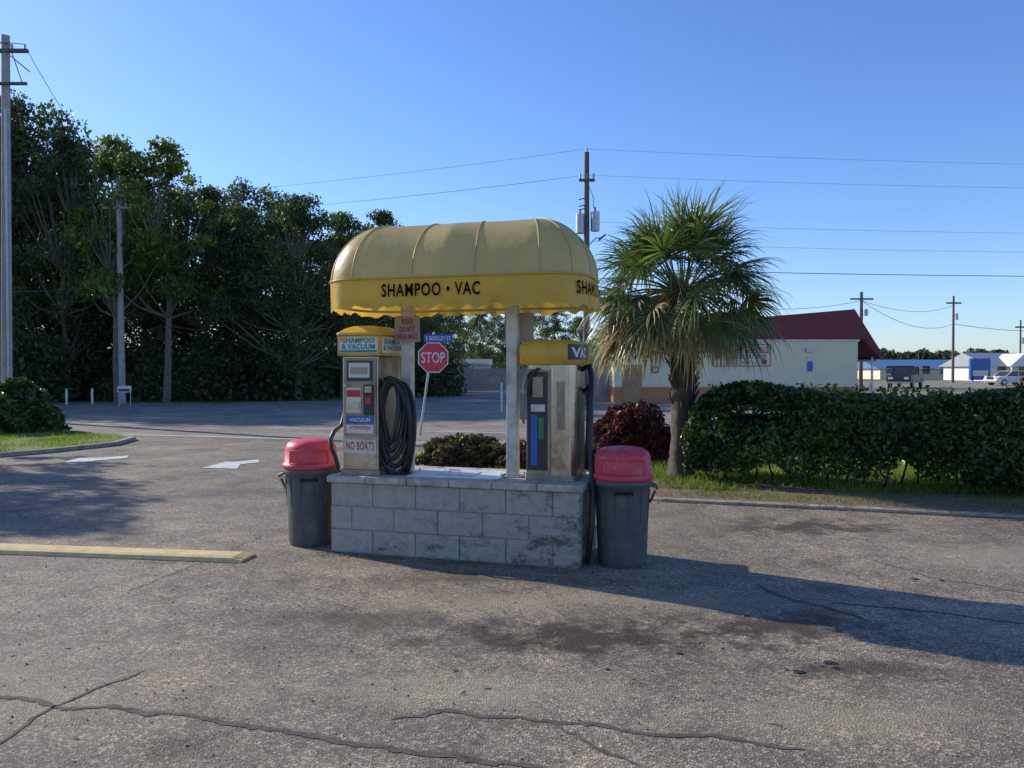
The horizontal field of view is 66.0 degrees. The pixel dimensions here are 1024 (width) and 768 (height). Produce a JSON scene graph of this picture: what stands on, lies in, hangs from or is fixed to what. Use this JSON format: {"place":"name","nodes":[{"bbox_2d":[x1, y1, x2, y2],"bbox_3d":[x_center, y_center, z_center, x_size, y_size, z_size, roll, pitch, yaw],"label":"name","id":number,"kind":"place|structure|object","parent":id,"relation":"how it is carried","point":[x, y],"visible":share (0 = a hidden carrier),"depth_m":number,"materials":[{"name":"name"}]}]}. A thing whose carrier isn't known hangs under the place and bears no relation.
{"place":"outdoors","nodes":[
{"label":"outdoors","id":0,"kind":"place"},
{"bbox_2d":[0,429,127,451],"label":"lawn","id":1,"kind":"structure","parent":0,"point":[20,441],"depth_m":17.05,"materials":[{"name":"green plant"}]},
{"bbox_2d":[0,376,72,433],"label":"bush","id":2,"kind":"object","parent":1,"relation":"on","point":[26,406],"visible":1,"depth_m":19.22,"materials":[{"name":"green plant"}]},
{"bbox_2d":[56,406,716,443],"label":"street","id":3,"kind":"structure","parent":0,"point":[295,423],"depth_m":23.93,"materials":[{"name":"grey asphalt"}]},
{"bbox_2d":[117,386,130,406],"bbox_3d":[-16.741,0.528,34.045,0.600,0.900,0.080,0,1,0],"label":"yard sign","id":4,"kind":"object","parent":3,"relation":"on","point":[123,388],"visible":1,"depth_m":34.01,"materials":[{"name":"white paint"}]},
{"bbox_2d":[66,406,601,468],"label":"road marking","id":5,"kind":"object","parent":3,"relation":"on","point":[233,465],"visible":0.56,"depth_m":14.35,"materials":[{"name":"paint"}]},
{"bbox_2d":[418,332,452,434],"bbox_3d":[-1.865,-0.007,19.225,0.850,2.521,0.076,0,1,0],"label":"stop sign","id":6,"kind":"object","parent":3,"relation":"on","point":[433,354],"visible":1,"depth_m":19.19,"materials":[{"name":"red metal"}]},
{"bbox_2d":[0,436,1023,767],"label":"parking lot","id":7,"kind":"structure","parent":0,"point":[534,660],"depth_m":4.71,"materials":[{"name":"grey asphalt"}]},
{"bbox_2d":[0,430,135,456],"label":"kerb","id":8,"kind":"structure","parent":7,"relation":"on","point":[130,438],"depth_m":15.70,"materials":[{"name":"grey concrete"}]},
{"bbox_2d":[0,543,255,562],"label":"wheel stop","id":9,"kind":"object","parent":7,"relation":"on","point":[131,553],"visible":1,"depth_m":6.76,"materials":[{"name":"paint"}]},
{"bbox_2d":[278,438,340,546],"bbox_3d":[-1.860,0.987,7.299,0.511,0.971,0.511,1,1,39],"label":"trash can","id":10,"kind":"object","parent":7,"relation":"on","point":[308,466],"visible":0.93,"depth_m":7.11,"materials":[{"name":"grey plastic"}]},
{"bbox_2d":[327,466,596,568],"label":"concrete block island","id":11,"kind":"structure","parent":7,"relation":"on","point":[516,521],"depth_m":6.61,"materials":[{"name":"grey concrete"}]},
{"bbox_2d":[328,326,416,475],"bbox_3d":[-1.189,0.185,7.120,0.792,1.409,0.596,0,1,16],"label":"shampoo vacuum machine","id":12,"kind":"object","parent":11,"relation":"on","point":[378,421],"visible":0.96,"depth_m":6.91,"materials":[{"name":"silver metal"}]},
{"bbox_2d":[395,305,421,473],"bbox_3d":[-0.938,-0.051,7.110,0.200,1.697,0.204,0,1,16],"label":"awning post","id":13,"kind":"object","parent":11,"relation":"on","point":[408,362],"visible":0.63,"depth_m":7.06,"materials":[{"name":"white metal"}]},
{"bbox_2d":[407,468,505,479],"bbox_3d":[-0.446,0.776,6.972,0.820,0.050,0.520,0,1,16],"label":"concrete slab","id":14,"kind":"object","parent":11,"relation":"on","point":[463,474],"visible":0.96,"depth_m":6.88,"materials":[{"name":"concrete"}]},
{"bbox_2d":[329,217,599,317],"bbox_3d":[-0.429,-1.022,6.966,2.379,0.803,1.088,0,1,16],"label":"awning","id":15,"kind":"object","parent":11,"relation":"on","point":[544,266],"visible":0.99,"depth_m":6.51,"materials":[{"name":"fabric"}]},
{"bbox_2d":[395,316,419,341],"bbox_3d":[-0.934,-0.488,7.024,0.240,0.230,0.012,0,1,16],"label":"notice sign","id":16,"kind":"object","parent":15,"relation":"attached to","point":[407,328],"visible":1,"depth_m":7.02,"materials":[{"name":"white metal"}]},
{"bbox_2d":[505,312,533,341],"bbox_3d":[0.062,-0.496,6.872,0.260,0.250,0.008,0,1,16],"label":"notice sign","id":17,"kind":"object","parent":15,"relation":"attached to","point":[526,326],"visible":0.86,"depth_m":6.85,"materials":[{"name":"white metal"}]},
{"bbox_2d":[501,305,524,477],"bbox_3d":[0.009,-0.046,6.840,0.200,1.697,0.204,0,1,16],"label":"awning post","id":18,"kind":"object","parent":11,"relation":"on","point":[512,391],"visible":0.84,"depth_m":6.79,"materials":[{"name":"white metal"}]},
{"bbox_2d":[520,340,595,563],"bbox_3d":[0.439,0.552,6.776,0.658,1.852,0.684,0,1,16],"label":"vacuum machine","id":19,"kind":"object","parent":11,"relation":"on","point":[559,444],"visible":1,"depth_m":6.55,"materials":[{"name":"silver metal"}]},
{"bbox_2d":[0,536,1023,767],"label":"tar crack seal","id":20,"kind":"object","parent":7,"relation":"on","point":[335,740],"visible":0.98,"depth_m":3.55,"materials":[{"name":"black asphalt"}]},
{"bbox_2d":[7,485,1023,737],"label":"leaf litter","id":21,"kind":"object","parent":7,"relation":"on","point":[689,549],"visible":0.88,"depth_m":6.85,"materials":[{"name":"brown plant"}]},
{"bbox_2d":[588,445,658,568],"bbox_3d":[0.915,1.001,6.539,0.511,0.971,0.511,-1,1,-37],"label":"trash can","id":22,"kind":"object","parent":7,"relation":"on","point":[623,475],"visible":0.97,"depth_m":6.35,"materials":[{"name":"grey plastic"}]},
{"bbox_2d":[415,450,1023,518],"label":"kerb","id":23,"kind":"structure","parent":7,"relation":"on","point":[861,508],"depth_m":9.01,"materials":[{"name":"grey concrete"}]},
{"bbox_2d":[604,578,943,672],"bbox_3d":[1.987,1.512,5.012,3.273,0.001,0.855,-1,1,-42],"label":"oil spot","id":24,"kind":"object","parent":7,"relation":"on","point":[825,661],"visible":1,"depth_m":4.30,"materials":[{"name":"black liquid"}]},
{"bbox_2d":[0,0,1023,353],"label":"sky","id":25,"kind":"structure","parent":0,"point":[280,93],"materials":[{"name":"blue"}]},
{"bbox_2d":[52,390,978,415],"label":"parking lot","id":26,"kind":"structure","parent":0,"point":[481,401],"depth_m":36.40,"materials":[{"name":"grey asphalt"}]},
{"bbox_2d":[65,388,67,404],"bbox_3d":[-20.357,0.572,36.017,0.092,0.740,0.092,0,1,22],"label":"bollard","id":27,"kind":"object","parent":26,"relation":"on","point":[66,396],"visible":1,"depth_m":35.98,"materials":[{"name":"white paint"}]},
{"bbox_2d":[91,388,92,404],"bbox_3d":[-19.188,0.572,36.017,0.092,0.740,0.092,0,1,-22],"label":"bollard","id":28,"kind":"object","parent":26,"relation":"on","point":[91,396],"visible":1,"depth_m":35.98,"materials":[{"name":"white paint"}]},
{"bbox_2d":[103,179,135,403],"bbox_3d":[-18.293,-4.277,36.928,1.600,10.605,0.320,0,1,0],"label":"utility pole","id":29,"kind":"object","parent":26,"relation":"on","point":[121,358],"visible":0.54,"depth_m":36.84,"materials":[{"name":"grey wood"}]},
{"bbox_2d":[0,42,119,291],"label":"overhead power line","id":30,"kind":"object","parent":29,"relation":"attached to","point":[90,151],"visible":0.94,"depth_m":27.83,"materials":[{"name":"black rubber"}]},
{"bbox_2d":[59,133,184,402],"bbox_3d":[-18.983,-5.496,38.396,5.320,12.976,6.736,-1,1,-33],"label":"sweetgum tree","id":31,"kind":"object","parent":26,"relation":"on","point":[112,163],"visible":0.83,"depth_m":37.47,"materials":[{"name":"green plant"}]},
{"bbox_2d":[501,383,502,411],"bbox_3d":[-0.396,0.502,30.014,0.069,1.100,0.080,0,1,0],"label":"marker post","id":32,"kind":"object","parent":26,"relation":"on","point":[501,397],"visible":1,"depth_m":29.98,"materials":[{"name":"white paint"}]},
{"bbox_2d":[576,147,605,405],"bbox_3d":[3.529,-4.684,34.672,1.425,11.500,0.696,1,1,27],"label":"utility pole","id":33,"kind":"object","parent":26,"relation":"on","point":[582,223],"visible":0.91,"depth_m":34.74,"materials":[{"name":"brown wood"}]},
{"bbox_2d":[141,149,1023,284],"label":"overhead power line","id":34,"kind":"object","parent":33,"relation":"attached to","point":[660,224],"visible":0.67,"depth_m":35.89,"materials":[{"name":"black rubber"}]},
{"bbox_2d":[74,376,993,439],"bbox_3d":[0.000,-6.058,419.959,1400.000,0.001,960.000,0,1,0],"label":"ground","id":35,"kind":"structure","parent":0,"point":[244,401],"depth_m":58.16,"materials":[{"name":"green plant"}]},
{"bbox_2d":[0,34,29,382],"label":"utility pole","id":36,"kind":"object","parent":35,"relation":"on","point":[7,49],"visible":0.84,"depth_m":24.79,"materials":[{"name":"grey wood"}]},
{"bbox_2d":[0,137,93,333],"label":"oak tree","id":37,"kind":"object","parent":35,"relation":"on","point":[37,146],"visible":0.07,"depth_m":42.89,"materials":[{"name":"green plant"}]},
{"bbox_2d":[0,95,104,338],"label":"oak tree","id":38,"kind":"object","parent":35,"relation":"on","point":[22,128],"visible":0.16,"depth_m":42.29,"materials":[{"name":"green plant"}]},
{"bbox_2d":[0,178,111,354],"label":"oak tree","id":39,"kind":"object","parent":35,"relation":"on","point":[52,265],"depth_m":50.24,"materials":[{"name":"green plant"}]},
{"bbox_2d":[0,130,136,397],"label":"oak tree","id":40,"kind":"object","parent":35,"relation":"on","point":[63,144],"visible":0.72,"depth_m":40.25,"materials":[{"name":"green plant"}]},
{"bbox_2d":[0,88,137,354],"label":"oak tree","id":41,"kind":"object","parent":35,"relation":"on","point":[58,120],"visible":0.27,"depth_m":42.52,"materials":[{"name":"green plant"}]},
{"bbox_2d":[39,214,210,362],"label":"oak tree","id":42,"kind":"object","parent":35,"relation":"on","point":[112,324],"visible":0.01,"depth_m":51.02,"materials":[{"name":"green plant"}]},
{"bbox_2d":[39,177,221,375],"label":"oak tree","id":43,"kind":"object","parent":35,"relation":"on","point":[109,354],"visible":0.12,"depth_m":43.56,"materials":[{"name":"green plant"}]},
{"bbox_2d":[89,134,231,401],"bbox_3d":[-17.575,-5.531,38.677,5.658,13.035,7.165,1,1,27],"label":"sweetgum tree","id":44,"kind":"object","parent":35,"relation":"on","point":[175,166],"visible":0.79,"depth_m":38.39,"materials":[{"name":"green plant"}]},
{"bbox_2d":[80,184,263,370],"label":"oak tree","id":45,"kind":"object","parent":35,"relation":"on","point":[187,197],"visible":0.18,"depth_m":44.13,"materials":[{"name":"green plant"}]},
{"bbox_2d":[124,183,294,399],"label":"oak tree","id":46,"kind":"object","parent":35,"relation":"on","point":[213,254],"visible":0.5,"depth_m":41.41,"materials":[{"name":"green plant"}]},
{"bbox_2d":[106,205,332,373],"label":"oak tree","id":47,"kind":"object","parent":35,"relation":"on","point":[230,270],"visible":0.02,"depth_m":53.76,"materials":[{"name":"green plant"}]},
{"bbox_2d":[0,329,466,402],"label":"undergrowth","id":48,"kind":"object","parent":35,"relation":"on","point":[244,384],"visible":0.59,"depth_m":40.87,"materials":[{"name":"green plant"}]},
{"bbox_2d":[172,176,333,371],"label":"oak tree","id":49,"kind":"object","parent":35,"relation":"on","point":[237,196],"visible":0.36,"depth_m":42.74,"materials":[{"name":"green plant"}]},
{"bbox_2d":[194,191,370,400],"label":"oak tree","id":50,"kind":"object","parent":35,"relation":"on","point":[300,217],"visible":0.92,"depth_m":40.24,"materials":[{"name":"green plant"}]},
{"bbox_2d":[221,214,347,359],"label":"oak tree","id":51,"kind":"object","parent":35,"relation":"on","point":[282,300],"visible":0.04,"depth_m":54.62,"materials":[{"name":"green plant"}]},
{"bbox_2d":[274,231,382,365],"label":"oak tree","id":52,"kind":"object","parent":35,"relation":"on","point":[316,301],"depth_m":55.34,"materials":[{"name":"green plant"}]},
{"bbox_2d":[281,211,388,398],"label":"oak tree","id":53,"kind":"object","parent":35,"relation":"on","point":[341,239],"visible":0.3,"depth_m":43.28,"materials":[{"name":"green plant"}]},
{"bbox_2d":[316,208,440,364],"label":"oak tree","id":54,"kind":"object","parent":35,"relation":"on","point":[383,218],"visible":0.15,"depth_m":46.55,"materials":[{"name":"green plant"}]},
{"bbox_2d":[383,313,444,338],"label":"oak tree","id":55,"kind":"object","parent":35,"relation":"on","point":[435,315],"visible":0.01,"depth_m":60.49,"materials":[{"name":"green plant"}]},
{"bbox_2d":[371,222,469,351],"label":"oak tree","id":56,"kind":"object","parent":35,"relation":"on","point":[438,330],"visible":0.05,"depth_m":51.05,"materials":[{"name":"green plant"}]},
{"bbox_2d":[421,314,459,350],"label":"oak tree","id":57,"kind":"object","parent":35,"relation":"on","point":[446,330],"visible":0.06,"depth_m":65.40,"materials":[{"name":"green plant"}]},
{"bbox_2d":[440,314,477,367],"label":"oak tree","id":58,"kind":"object","parent":35,"relation":"on","point":[471,350],"visible":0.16,"depth_m":71.17,"materials":[{"name":"green plant"}]},
{"bbox_2d":[442,314,493,374],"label":"oak tree","id":59,"kind":"object","parent":35,"relation":"on","point":[468,330],"visible":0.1,"depth_m":84.36,"materials":[{"name":"green plant"}]},
{"bbox_2d":[456,359,492,386],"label":"storage shed","id":60,"kind":"structure","parent":35,"relation":"on","point":[480,363],"depth_m":72.64,"materials":[{"name":"white paint"}]},
{"bbox_2d":[457,313,503,370],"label":"oak tree","id":61,"kind":"object","parent":35,"relation":"on","point":[481,320],"visible":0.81,"depth_m":77.80,"materials":[{"name":"green plant"}]},
{"bbox_2d":[439,368,526,389],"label":"wooden fence","id":62,"kind":"object","parent":35,"relation":"on","point":[476,379],"visible":0.51,"depth_m":62.00,"materials":[{"name":"grey wood"}]},
{"bbox_2d":[474,315,525,372],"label":"oak tree","id":63,"kind":"object","parent":35,"relation":"on","point":[501,326],"visible":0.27,"depth_m":87.28,"materials":[{"name":"green plant"}]},
{"bbox_2d":[501,312,549,368],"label":"oak tree","id":64,"kind":"object","parent":35,"relation":"on","point":[526,341],"visible":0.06,"depth_m":84.33,"materials":[{"name":"green plant"}]},
{"bbox_2d":[520,312,582,367],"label":"oak tree","id":65,"kind":"object","parent":35,"relation":"on","point":[555,322],"visible":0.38,"depth_m":79.53,"materials":[{"name":"green plant"}]},
{"bbox_2d":[128,347,1009,376],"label":"distant treeline","id":66,"kind":"object","parent":35,"relation":"on","point":[923,354],"visible":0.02,"depth_m":200.63,"materials":[{"name":"green plant"}]},
{"bbox_2d":[563,316,598,349],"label":"oak tree","id":67,"kind":"object","parent":35,"relation":"on","point":[578,331],"visible":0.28,"depth_m":84.82,"materials":[{"name":"green plant"}]},
{"bbox_2d":[850,292,872,388],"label":"utility pole","id":68,"kind":"object","parent":35,"relation":"on","point":[863,312],"visible":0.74,"depth_m":61.80,"materials":[{"name":"brown wood"}]},
{"bbox_2d":[946,296,961,382],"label":"utility pole","id":69,"kind":"object","parent":35,"relation":"on","point":[954,314],"visible":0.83,"depth_m":94.80,"materials":[{"name":"brown wood"}]},
{"bbox_2d":[602,291,1018,330],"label":"overhead power line","id":70,"kind":"object","parent":69,"relation":"attached to","point":[894,319],"visible":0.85,"depth_m":72.90,"materials":[{"name":"black metal"}]},
{"bbox_2d":[1015,320,1023,352],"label":"utility pole","id":71,"kind":"object","parent":35,"relation":"on","point":[1021,340],"visible":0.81,"depth_m":129.75,"materials":[{"name":"brown wood"}]},
{"bbox_2d":[591,339,859,402],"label":"walls","id":72,"kind":"structure","parent":0,"point":[835,361],"depth_m":37.99,"materials":[{"name":"white paint"}]},
{"bbox_2d":[623,365,641,401],"bbox_3d":[5.800,-0.038,37.935,0.920,1.790,0.099,0,1,0],"label":"door","id":73,"kind":"structure","parent":72,"relation":"attached to","point":[632,387],"depth_m":37.95,"materials":[{"name":"grey metal"}]},
{"bbox_2d":[652,348,812,372],"bbox_3d":[10.600,-1.128,37.910,7.700,1.170,0.149,0,1,0],"label":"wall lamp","id":74,"kind":"object","parent":72,"relation":"attached to","point":[807,350],"visible":0.59,"depth_m":37.94,"materials":[{"name":"grey metal"}]},
{"bbox_2d":[712,344,770,365],"bbox_3d":[11.055,-1.389,37.956,2.810,1.070,0.040,0,1,0],"label":"banner","id":75,"kind":"object","parent":72,"relation":"attached to","point":[765,352],"visible":0.45,"depth_m":37.95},
{"bbox_2d":[807,356,812,371],"bbox_3d":[14.350,-0.969,37.970,0.300,0.750,0.035,0,1,0],"label":"menu sign","id":76,"kind":"object","parent":72,"relation":"attached to","point":[809,363],"visible":1,"depth_m":37.95,"materials":[{"name":"blue plastic"}]},
{"bbox_2d":[745,309,884,401],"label":"roof","id":77,"kind":"structure","parent":72,"relation":"on","point":[844,324],"depth_m":37.84,"materials":[{"name":"red paint"}]},
{"bbox_2d":[480,456,1023,513],"bbox_3d":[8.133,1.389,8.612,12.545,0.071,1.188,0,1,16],"label":"grass","id":78,"kind":"structure","parent":0,"point":[893,497],"depth_m":9.69,"materials":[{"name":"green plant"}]},
{"bbox_2d":[415,432,502,467],"bbox_3d":[-0.735,1.065,12.953,1.876,0.562,1.226,0,1,0],"label":"bush","id":79,"kind":"object","parent":78,"relation":"on","point":[458,449],"visible":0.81,"depth_m":12.61,"materials":[{"name":"green plant"}]},
{"bbox_2d":[478,439,525,469],"bbox_3d":[0.196,1.099,12.612,1.763,0.485,1.068,0,1,0],"label":"bush","id":80,"kind":"object","parent":78,"relation":"on","point":[497,460],"visible":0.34,"depth_m":12.37,"materials":[{"name":"green plant"}]},
{"bbox_2d":[593,399,670,461],"bbox_3d":[2.123,0.811,13.944,1.949,1.092,1.417,0,1,0],"label":"loropetalum bush","id":81,"kind":"object","parent":78,"relation":"on","point":[640,424],"visible":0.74,"depth_m":13.54,"materials":[{"name":"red plant"}]},
{"bbox_2d":[575,179,799,478],"bbox_3d":[2.501,-0.794,11.582,3.505,4.364,3.328,0,1,0],"label":"palm tree","id":82,"kind":"object","parent":78,"relation":"on","point":[675,327],"visible":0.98,"depth_m":11.02,"materials":[{"name":"green plant"}]},
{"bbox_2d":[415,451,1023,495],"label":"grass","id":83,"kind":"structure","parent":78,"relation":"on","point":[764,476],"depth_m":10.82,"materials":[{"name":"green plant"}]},
{"bbox_2d":[679,379,1023,491],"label":"hedge","id":84,"kind":"object","parent":78,"relation":"on","point":[921,431],"visible":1,"depth_m":10.34,"materials":[{"name":"green plant"}]},
{"bbox_2d":[858,360,948,378],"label":"shop building","id":85,"kind":"structure","parent":0,"point":[928,369],"depth_m":131.66,"materials":[{"name":"blue metal"}]},
{"bbox_2d":[858,381,1020,388],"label":"highway","id":86,"kind":"structure","parent":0,"point":[955,384],"depth_m":84.85,"materials":[{"name":"grey asphalt"}]},
{"bbox_2d":[886,366,923,387],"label":"pickup truck","id":87,"kind":"object","parent":86,"relation":"on","point":[899,376],"visible":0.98,"depth_m":68.77,"materials":[{"name":"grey metal"}]},
{"bbox_2d":[969,358,990,381],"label":"billboard sign","id":88,"kind":"object","parent":86,"relation":"on","point":[979,368],"visible":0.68,"depth_m":99.97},
{"bbox_2d":[938,353,1023,380],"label":"white house","id":89,"kind":"structure","parent":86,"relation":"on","point":[1007,361],"depth_m":114.61,"materials":[{"name":"paint"}]},
{"bbox_2d":[983,371,1023,385],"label":"car","id":90,"kind":"object","parent":86,"relation":"on","point":[1003,378],"visible":0.96,"depth_m":79.18,"materials":[{"name":"white paint"}]},
{"bbox_2d":[964,377,1023,489],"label":"hedge","id":91,"kind":"object","parent":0,"point":[1006,388],"visible":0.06,"depth_m":10.64,"materials":[{"name":"green plant"}]}
]}

